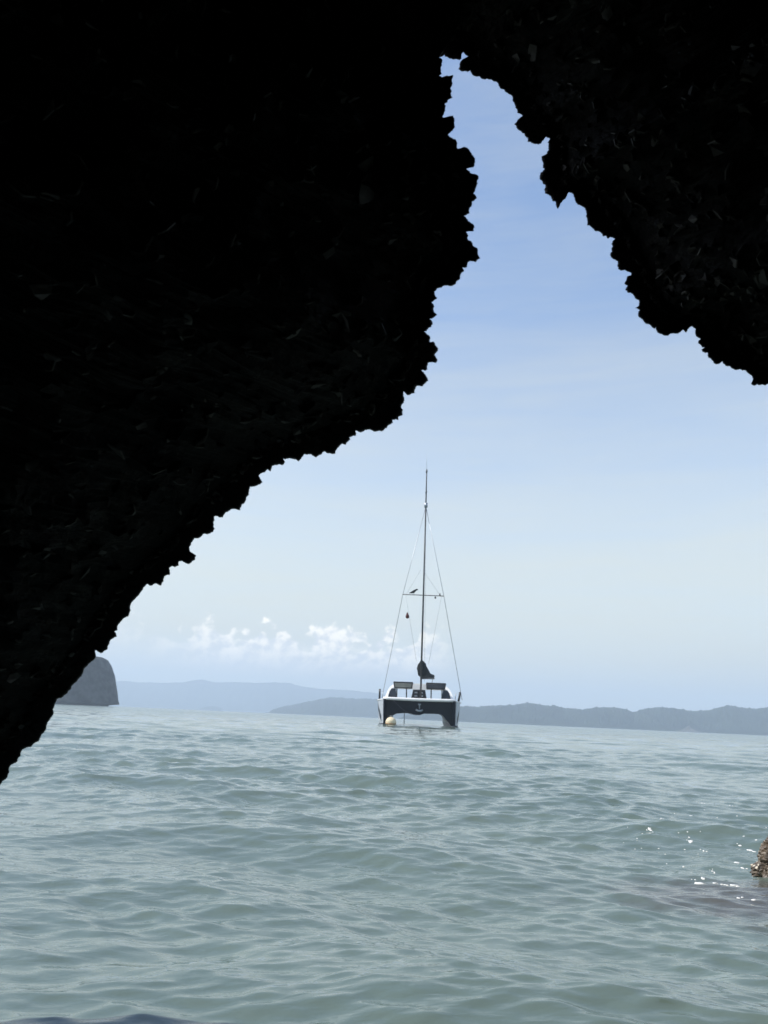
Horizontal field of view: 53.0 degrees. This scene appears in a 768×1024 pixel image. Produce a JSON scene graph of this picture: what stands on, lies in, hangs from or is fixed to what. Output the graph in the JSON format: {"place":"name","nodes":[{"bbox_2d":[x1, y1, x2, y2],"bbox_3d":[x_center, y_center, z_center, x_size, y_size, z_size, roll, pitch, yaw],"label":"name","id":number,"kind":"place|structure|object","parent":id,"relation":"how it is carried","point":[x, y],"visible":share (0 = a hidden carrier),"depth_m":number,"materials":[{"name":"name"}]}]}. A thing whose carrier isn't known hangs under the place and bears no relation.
{"place":"outdoors","nodes":[
{"label":"outdoors","id":0,"kind":"place"},
{"bbox_2d":[55,657,118,705],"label":"island","id":1,"kind":"structure","parent":0,"point":[94,684],"depth_m":508.76,"materials":[{"name":"stone"}]},
{"bbox_2d":[199,706,223,710],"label":"island","id":2,"kind":"structure","parent":0,"point":[214,708],"depth_m":3452.31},
{"bbox_2d":[0,0,479,783],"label":"rock wall","id":3,"kind":"structure","parent":0,"point":[236,248],"depth_m":1.12,"materials":[{"name":"stone"}]},
{"bbox_2d":[109,679,385,712],"bbox_3d":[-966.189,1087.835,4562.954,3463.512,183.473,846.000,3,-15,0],"label":"hills","id":4,"kind":"structure","parent":0,"point":[235,696],"depth_m":4344.25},
{"bbox_2d":[265,697,409,718],"bbox_3d":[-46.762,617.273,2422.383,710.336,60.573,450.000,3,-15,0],"label":"hills","id":5,"kind":"structure","parent":0,"point":[346,707],"depth_m":2275.59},
{"bbox_2d":[0,704,767,1023],"bbox_3d":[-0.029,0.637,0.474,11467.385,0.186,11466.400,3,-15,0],"label":"sea","id":6,"kind":"structure","parent":0,"point":[171,866],"depth_m":2.62,"materials":[{"name":"liquid"}]},
{"bbox_2d":[385,715,395,724],"bbox_3d":[0.556,16.883,62.056,0.910,0.940,0.909,3,-15,0],"label":"mooring buoy","id":7,"kind":"object","parent":6,"relation":"on","point":[390,720],"visible":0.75,"depth_m":61.74,"materials":[{"name":"plastic"}]},
{"bbox_2d":[377,454,461,727],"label":"catamaran","id":8,"kind":"object","parent":6,"relation":"on","point":[446,706],"visible":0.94,"depth_m":66.35,"materials":[{"name":"black metal"}]},
{"bbox_2d":[678,726,700,732],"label":"rock islet","id":9,"kind":"object","parent":6,"relation":"on","point":[688,729],"visible":0.84,"depth_m":1442.87,"materials":[{"name":"stone"}]},
{"bbox_2d":[623,803,766,900],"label":"foam","id":10,"kind":"object","parent":6,"relation":"on","point":[690,841],"visible":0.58,"depth_m":3.08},
{"bbox_2d":[749,837,767,877],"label":"sea rock","id":11,"kind":"object","parent":6,"relation":"in","point":[759,867],"visible":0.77,"depth_m":2.82,"materials":[{"name":"stone"}]},
{"bbox_2d":[95,52,767,711],"label":"sky","id":12,"kind":"structure","parent":0,"point":[597,483],"materials":[{"name":"blue"}]},
{"bbox_2d":[399,702,767,735],"bbox_3d":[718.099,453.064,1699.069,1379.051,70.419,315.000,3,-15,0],"label":"hills","id":13,"kind":"structure","parent":0,"point":[728,719],"depth_m":1604.01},
{"bbox_2d":[440,0,767,385],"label":"rock overhang","id":14,"kind":"object","parent":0,"point":[648,119],"visible":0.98,"depth_m":1.29,"materials":[{"name":"stone"}]}
]}

